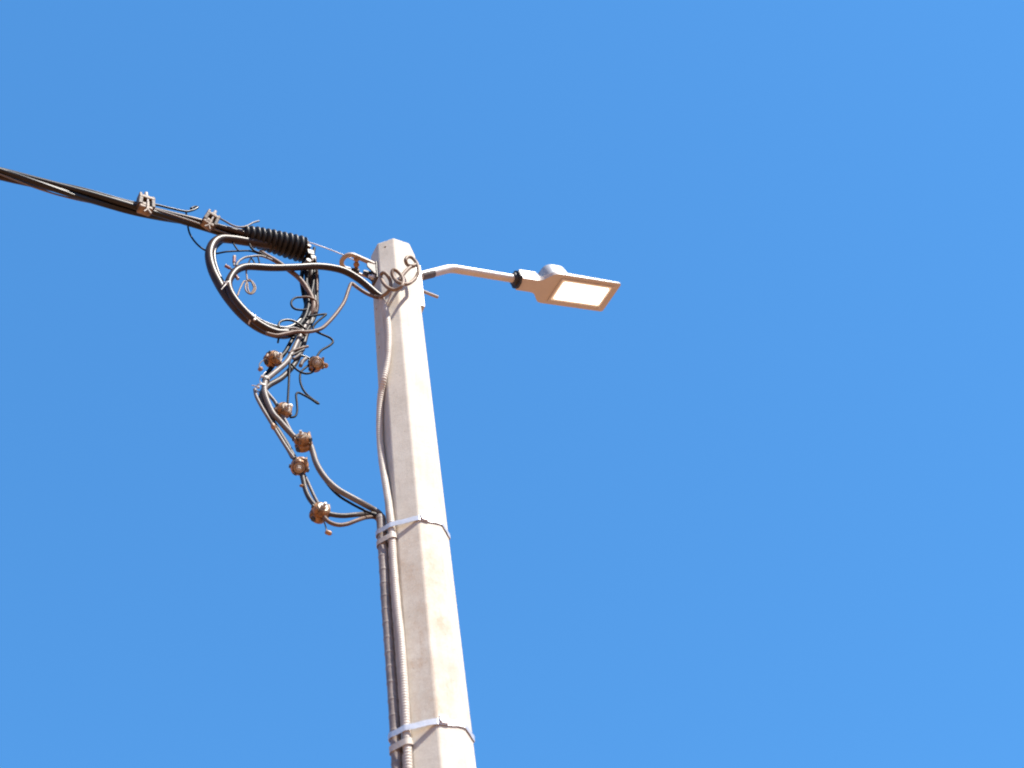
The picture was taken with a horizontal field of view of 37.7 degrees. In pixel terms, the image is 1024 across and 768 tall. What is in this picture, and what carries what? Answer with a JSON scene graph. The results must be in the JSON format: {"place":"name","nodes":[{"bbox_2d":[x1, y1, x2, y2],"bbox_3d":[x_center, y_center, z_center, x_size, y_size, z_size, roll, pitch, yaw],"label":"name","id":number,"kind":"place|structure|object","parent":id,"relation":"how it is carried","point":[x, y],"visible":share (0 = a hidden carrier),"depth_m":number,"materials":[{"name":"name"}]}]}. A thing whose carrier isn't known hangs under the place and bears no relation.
{"place":"outdoors","nodes":[
{"label":"outdoors","id":0,"kind":"place"},
{"bbox_2d":[0,0,1023,767],"label":"sky","id":1,"kind":"structure","parent":0,"point":[759,505],"materials":[{"name":"blue"}]},
{"bbox_3d":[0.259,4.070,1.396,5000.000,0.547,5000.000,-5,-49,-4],"label":"ground","id":2,"kind":"structure","parent":0,"visible":0},
{"bbox_2d":[371,238,475,767],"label":"concrete pole","id":3,"kind":"object","parent":2,"relation":"on","point":[436,673],"visible":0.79,"depth_m":5.36,"materials":[{"name":"grey concrete"}]},
{"bbox_2d":[225,263,381,336],"bbox_3d":[-0.843,-0.349,6.221,0.726,0.587,0.047,18,-54,-22],"label":"cable","id":4,"kind":"object","parent":3,"relation":"attached to","point":[244,310],"visible":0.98,"depth_m":6.21,"materials":[{"name":"brown plastic"}]},
{"bbox_2d":[232,255,235,265],"bbox_3d":[-1.143,-0.507,6.170,0.014,0.063,0.014,-5,-49,-4],"label":"wire end","id":5,"kind":"object","parent":4,"relation":"attached to","point":[234,260],"visible":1,"depth_m":6.17,"materials":[{"name":"grey plastic"}]},
{"bbox_2d":[237,271,255,295],"bbox_3d":[-1.082,-0.416,6.120,0.081,0.233,0.017,11,-52,-17],"label":"wire twist","id":6,"kind":"object","parent":4,"relation":"attached to","point":[253,291],"visible":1,"depth_m":6.10,"materials":[{"name":"grey metal"}]},
{"bbox_2d":[235,255,272,265],"bbox_3d":[-1.075,-0.509,6.256,0.168,0.154,0.015,22,-56,-25],"label":"thin wire","id":7,"kind":"object","parent":4,"relation":"on","point":[245,257],"visible":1,"depth_m":6.27,"materials":[{"name":"grey plastic"}]},
{"bbox_2d":[339,252,377,285],"bbox_3d":[-0.682,-0.497,6.632,0.164,0.121,0.099,20,-55,-23],"label":"anchor bracket","id":8,"kind":"object","parent":3,"relation":"attached to","point":[372,274],"visible":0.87,"depth_m":6.64,"materials":[{"name":"silver metal"}]},
{"bbox_2d":[0,167,353,260],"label":"overhead cable","id":9,"kind":"object","parent":8,"relation":"attached to","point":[77,193],"visible":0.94,"depth_m":6.09,"materials":[{"name":"black plastic"}]},
{"bbox_2d":[60,182,198,212],"bbox_3d":[-1.621,-0.786,6.162,0.685,0.185,0.026,16,-54,-21],"label":"thin wire","id":10,"kind":"object","parent":9,"relation":"on","point":[186,211],"visible":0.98,"depth_m":6.23,"materials":[{"name":"black plastic"}]},
{"bbox_2d":[136,192,154,216],"bbox_3d":[-1.506,-0.738,6.165,0.072,0.147,0.056,15,-46,-25],"label":"branch clamp","id":11,"kind":"object","parent":9,"relation":"attached to","point":[145,205],"visible":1,"depth_m":6.14,"materials":[{"name":"grey metal"}]},
{"bbox_2d":[200,209,219,230],"bbox_3d":[-1.266,-0.685,6.296,0.064,0.131,0.050,30,-44,-14],"label":"branch clamp","id":12,"kind":"object","parent":9,"relation":"attached to","point":[210,220],"visible":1,"depth_m":6.28,"materials":[{"name":"grey metal"}]},
{"bbox_2d":[185,212,259,254],"bbox_3d":[-1.210,-0.595,6.318,0.381,0.217,0.055,20,-55,-23],"label":"thin wire","id":13,"kind":"object","parent":9,"relation":"hanging from","point":[196,243],"visible":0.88,"depth_m":6.25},
{"bbox_2d":[205,234,312,338],"bbox_3d":[-1.035,-0.414,6.202,0.498,0.654,0.057,20,-55,-24],"label":"cable","id":14,"kind":"object","parent":9,"relation":"attached to","point":[214,242],"visible":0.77,"depth_m":6.14,"materials":[{"name":"brown plastic"}]},
{"bbox_2d":[214,243,308,327],"bbox_3d":[-1.035,-0.398,6.190,0.432,0.489,0.026,18,-55,-22],"label":"cable","id":15,"kind":"object","parent":14,"relation":"attached to","point":[293,324],"visible":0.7,"depth_m":6.14,"materials":[{"name":"black plastic"}]},
{"bbox_2d":[262,320,306,336],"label":"cable","id":16,"kind":"object","parent":14,"relation":"on","point":[296,328],"visible":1,"depth_m":6.02,"materials":[{"name":"grey plastic"}]},
{"bbox_2d":[261,320,308,438],"bbox_3d":[-0.875,-0.048,5.837,0.209,0.762,0.036,23,-56,-25],"label":"cable","id":17,"kind":"object","parent":14,"relation":"hanging from","point":[273,413],"visible":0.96,"depth_m":5.69,"materials":[{"name":"grey plastic"}]},
{"bbox_2d":[259,372,269,382],"bbox_3d":[-0.947,-0.022,5.735,0.039,0.036,0.050,-5,-49,-4],"label":"cable tie","id":18,"kind":"object","parent":17,"relation":"attached to","point":[262,376],"visible":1,"depth_m":5.72,"materials":[{"name":"grey plastic"}]},
{"bbox_2d":[292,352,301,359],"bbox_3d":[-0.849,-0.112,5.928,0.041,0.054,0.012,9,-52,-16],"label":"cable end","id":19,"kind":"object","parent":17,"relation":"attached to","point":[296,356],"visible":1,"depth_m":5.92,"materials":[{"name":"grey plastic"}]},
{"bbox_2d":[291,348,304,356],"bbox_3d":[-0.849,-0.124,5.936,0.060,0.062,0.011,10,-52,-17],"label":"cable end","id":20,"kind":"object","parent":17,"relation":"attached to","point":[297,352],"visible":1,"depth_m":5.93,"materials":[{"name":"grey plastic"}]},
{"bbox_2d":[288,345,308,353],"bbox_3d":[-0.848,-0.137,5.957,0.086,0.076,0.012,13,-53,-18],"label":"cable end","id":21,"kind":"object","parent":17,"relation":"attached to","point":[300,348],"visible":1,"depth_m":5.96,"materials":[{"name":"beige plastic"}]},
{"bbox_2d":[292,430,312,452],"bbox_3d":[-0.778,0.207,5.566,0.076,0.073,0.083,-9,-60,-1],"label":"branch clamp","id":22,"kind":"object","parent":17,"relation":"attached to","point":[301,440],"visible":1,"depth_m":5.55,"materials":[{"name":"metal"}]},
{"bbox_2d":[309,444,382,513],"bbox_3d":[-0.608,0.370,5.515,0.334,0.360,0.057,24,-57,-26],"label":"drop cable","id":23,"kind":"object","parent":22,"relation":"attached to","point":[328,481],"visible":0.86,"depth_m":5.47,"materials":[{"name":"grey plastic"}]},
{"bbox_2d":[325,483,376,515],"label":"drop cable","id":24,"kind":"object","parent":22,"relation":"attached to","point":[351,503],"visible":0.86,"depth_m":5.46,"materials":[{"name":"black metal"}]},
{"bbox_2d":[259,250,315,317],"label":"cable","id":25,"kind":"object","parent":14,"relation":"attached to","point":[299,278],"visible":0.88,"depth_m":6.32,"materials":[{"name":"beige plastic"}]},
{"bbox_2d":[301,296,317,313],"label":"cable","id":26,"kind":"object","parent":25,"relation":"attached to","point":[312,298],"visible":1,"depth_m":6.23,"materials":[{"name":"beige plastic"}]},
{"bbox_2d":[263,257,316,328],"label":"cable","id":27,"kind":"object","parent":14,"relation":"attached to","point":[312,284],"visible":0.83,"depth_m":6.35,"materials":[{"name":"black plastic"}]},
{"bbox_2d":[277,319,306,329],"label":"cable","id":28,"kind":"object","parent":14,"relation":"on","point":[292,320],"visible":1,"depth_m":6.06,"materials":[{"name":"black plastic"}]},
{"bbox_2d":[241,226,307,261],"bbox_3d":[-1.030,-0.618,6.464,0.290,0.133,0.118,18,-54,-22],"label":"cable sleeve","id":29,"kind":"object","parent":9,"relation":"attached to","point":[292,246],"visible":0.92,"depth_m":6.44,"materials":[{"name":"black rubber"}]},
{"bbox_2d":[220,218,259,227],"bbox_3d":[-1.168,-0.694,6.394,0.192,0.115,0.022,14,-53,-19],"label":"thin wire","id":30,"kind":"object","parent":29,"relation":"attached to","point":[225,221],"visible":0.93,"depth_m":6.36,"materials":[{"name":"grey plastic"}]},
{"bbox_2d":[248,243,266,256],"bbox_3d":[-1.073,-0.563,6.336,0.086,0.065,0.011,16,-54,-21],"label":"thin wire","id":31,"kind":"object","parent":29,"relation":"hanging from","point":[253,250],"visible":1,"depth_m":6.33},
{"bbox_2d":[304,241,316,262],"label":"cable clamp","id":32,"kind":"object","parent":29,"relation":"attached to","point":[309,255],"visible":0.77,"depth_m":6.50,"materials":[{"name":"silver metal"}]},
{"bbox_2d":[262,256,305,380],"bbox_3d":[-0.924,-0.281,6.137,0.199,0.913,0.024,21,-56,-24],"label":"cable","id":33,"kind":"object","parent":32,"relation":"hanging from","point":[286,350],"visible":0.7,"depth_m":6.02,"materials":[{"name":"black plastic"}]},
{"bbox_2d":[258,350,282,371],"bbox_3d":[-0.930,-0.085,5.810,0.077,0.129,0.091,-31,-52,27],"label":"branch clamp","id":34,"kind":"object","parent":33,"relation":"attached to","point":[272,358],"visible":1,"depth_m":5.82,"materials":[{"name":"metal"}]},
{"bbox_2d":[286,360,290,403],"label":"cable","id":35,"kind":"object","parent":34,"relation":"hanging from","point":[289,371],"visible":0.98,"depth_m":5.78,"materials":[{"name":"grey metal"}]},
{"bbox_2d":[258,278,315,458],"bbox_3d":[-0.884,-0.145,5.977,0.252,1.288,0.032,19,-55,-23],"label":"cable","id":36,"kind":"object","parent":32,"relation":"hanging from","point":[280,378],"visible":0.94,"depth_m":5.76,"materials":[{"name":"plastic"}]},
{"bbox_2d":[251,383,265,392],"bbox_3d":[-0.954,0.014,5.683,0.045,0.036,0.071,-14,-49,4],"label":"cable tie","id":37,"kind":"object","parent":36,"relation":"attached to","point":[257,386],"visible":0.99,"depth_m":5.68,"materials":[{"name":"grey plastic"}]},
{"bbox_2d":[270,423,275,429],"bbox_3d":[-0.884,0.158,5.556,0.021,0.027,0.021,-5,-49,-4],"label":"loose cap","id":38,"kind":"object","parent":36,"relation":"attached to","point":[273,426],"visible":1,"depth_m":5.55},
{"bbox_2d":[267,390,292,430],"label":"cable","id":39,"kind":"object","parent":36,"relation":"attached to","point":[274,401],"visible":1,"depth_m":5.65,"materials":[{"name":"grey plastic"}]},
{"bbox_2d":[274,402,292,419],"bbox_3d":[-0.859,0.094,5.647,0.071,0.074,0.077,29,-50,-29],"label":"branch clamp","id":40,"kind":"object","parent":39,"relation":"attached to","point":[284,409],"visible":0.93,"depth_m":5.63,"materials":[{"name":"metal"}]},
{"bbox_2d":[289,456,309,475],"bbox_3d":[-0.774,0.301,5.461,0.076,0.083,0.073,-3,-84,-6],"label":"branch clamp","id":41,"kind":"object","parent":36,"relation":"attached to","point":[297,465],"visible":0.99,"depth_m":5.44,"materials":[{"name":"metal"}]},
{"bbox_2d":[253,388,294,457],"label":"cable","id":42,"kind":"object","parent":41,"relation":"attached to","point":[279,436],"visible":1,"depth_m":5.57,"materials":[{"name":"grey plastic"}]},
{"bbox_2d":[304,474,318,502],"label":"drop cable","id":43,"kind":"object","parent":41,"relation":"attached to","point":[311,490],"visible":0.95,"depth_m":5.41,"materials":[{"name":"grey plastic"}]},
{"bbox_2d":[299,472,377,517],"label":"drop cable","id":44,"kind":"object","parent":41,"relation":"attached to","point":[309,498],"visible":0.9,"depth_m":5.38,"materials":[{"name":"plastic"}]},
{"bbox_2d":[309,502,331,535],"bbox_3d":[-0.675,0.473,5.313,0.079,0.145,0.083,18,-56,-22],"label":"branch clamp","id":45,"kind":"object","parent":44,"relation":"attached to","point":[318,510],"visible":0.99,"depth_m":5.32,"materials":[{"name":"metal"}]},
{"bbox_2d":[322,515,375,526],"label":"drop cable","id":46,"kind":"object","parent":45,"relation":"attached to","point":[335,524],"visible":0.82,"depth_m":5.34,"materials":[{"name":"beige plastic"}]},
{"bbox_2d":[290,270,309,330],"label":"cable","id":47,"kind":"object","parent":32,"relation":"hanging from","point":[306,312],"visible":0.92,"depth_m":6.21,"materials":[{"name":"black plastic"}]},
{"bbox_2d":[290,296,307,310],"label":"cable","id":48,"kind":"object","parent":47,"relation":"attached to","point":[292,306],"visible":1,"depth_m":6.15,"materials":[{"name":"black metal"}]},
{"bbox_2d":[290,270,313,329],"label":"cable","id":49,"kind":"object","parent":32,"relation":"hanging from","point":[295,325],"visible":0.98,"depth_m":6.30,"materials":[{"name":"black metal"}]},
{"bbox_2d":[296,272,318,351],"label":"cable","id":50,"kind":"object","parent":32,"relation":"hanging from","point":[310,324],"visible":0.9,"depth_m":6.18,"materials":[{"name":"black plastic"}]},
{"bbox_2d":[311,257,317,291],"bbox_3d":[-0.841,-0.472,6.403,0.017,0.219,0.039,-35,-54,21],"label":"cable stub","id":51,"kind":"object","parent":32,"relation":"hanging from","point":[314,258],"visible":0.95,"depth_m":6.41,"materials":[{"name":"beige plastic"}]},
{"bbox_2d":[352,255,419,297],"bbox_3d":[-0.546,-0.464,6.483,0.298,0.279,0.074,-11,-49,1],"label":"coiled wire","id":52,"kind":"object","parent":3,"relation":"attached to","point":[402,283],"visible":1,"depth_m":6.44,"materials":[{"name":"grey metal"}]},
{"bbox_2d":[398,265,414,280],"bbox_3d":[-0.453,-0.482,6.484,0.092,0.149,0.020,11,-52,-17],"label":"coiled wire","id":53,"kind":"object","parent":52,"relation":"attached to","point":[406,270],"visible":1,"depth_m":6.47,"materials":[{"name":"grey metal"}]},
{"bbox_2d":[376,513,402,767],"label":"conduit","id":54,"kind":"object","parent":3,"relation":"attached to","point":[390,662],"visible":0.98,"depth_m":5.01,"materials":[{"name":"grey metal"}]},
{"bbox_2d":[376,298,412,767],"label":"conduit","id":55,"kind":"object","parent":3,"relation":"attached to","point":[404,695],"visible":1,"depth_m":5.32,"materials":[{"name":"grey plastic"}]},
{"bbox_2d":[265,282,378,336],"bbox_3d":[-0.771,-0.301,6.205,0.510,0.537,0.038,14,-53,-20],"label":"cable","id":56,"kind":"object","parent":55,"relation":"attached to","point":[332,318],"visible":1,"depth_m":6.15,"materials":[{"name":"beige plastic"}]},
{"bbox_2d":[307,313,333,355],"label":"cable","id":57,"kind":"object","parent":56,"relation":"attached to","point":[322,334],"visible":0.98,"depth_m":6.11,"materials":[{"name":"black metal"}]},
{"bbox_2d":[308,356,327,372],"bbox_3d":[-0.767,-0.080,5.936,0.086,0.067,0.076,7,-11,-14],"label":"branch clamp","id":58,"kind":"object","parent":57,"relation":"attached to","point":[317,363],"visible":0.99,"depth_m":5.92,"materials":[{"name":"metal"}]},
{"bbox_2d":[298,357,307,367],"bbox_3d":[-0.823,-0.087,5.910,0.036,0.056,0.018,4,-50,-12],"label":"cable end","id":59,"kind":"object","parent":58,"relation":"attached to","point":[302,361],"visible":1,"depth_m":5.90,"materials":[{"name":"grey plastic"}]},
{"bbox_2d":[291,363,315,374],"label":"cable","id":60,"kind":"object","parent":58,"relation":"attached to","point":[301,372],"visible":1,"depth_m":5.86,"materials":[{"name":"black metal"}]},
{"bbox_2d":[289,364,319,417],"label":"cable","id":61,"kind":"object","parent":58,"relation":"attached to","point":[306,395],"visible":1,"depth_m":5.77,"materials":[{"name":"black metal"}]},
{"bbox_2d":[376,513,450,548],"bbox_3d":[-0.350,0.582,5.457,0.235,0.102,0.241,-19,-50,8],"label":"strap","id":62,"kind":"object","parent":3,"relation":"attached to","point":[424,517],"visible":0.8,"depth_m":5.40,"materials":[{"name":"metal"}]},
{"bbox_2d":[423,290,438,298],"bbox_3d":[-0.394,-0.414,6.730,0.136,0.030,0.030,18,-54,-22],"label":"through bolt","id":63,"kind":"object","parent":3,"relation":"attached to","point":[430,294],"visible":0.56,"depth_m":6.73,"materials":[{"name":"grey metal"}]},
{"bbox_2d":[388,715,474,755],"bbox_3d":[-0.245,1.161,4.773,0.235,0.104,0.260,-18,-50,7],"label":"strap","id":64,"kind":"object","parent":3,"relation":"attached to","point":[442,720],"visible":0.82,"depth_m":4.71,"materials":[{"name":"metal"}]},
{"bbox_2d":[416,264,620,311],"bbox_3d":[0.031,-0.379,6.999,1.107,0.634,0.199,16,-54,-21],"label":"street lamp","id":65,"kind":"object","parent":3,"relation":"attached to","point":[552,284],"visible":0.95,"depth_m":7.22,"materials":[{"name":"white metal"}]}
]}

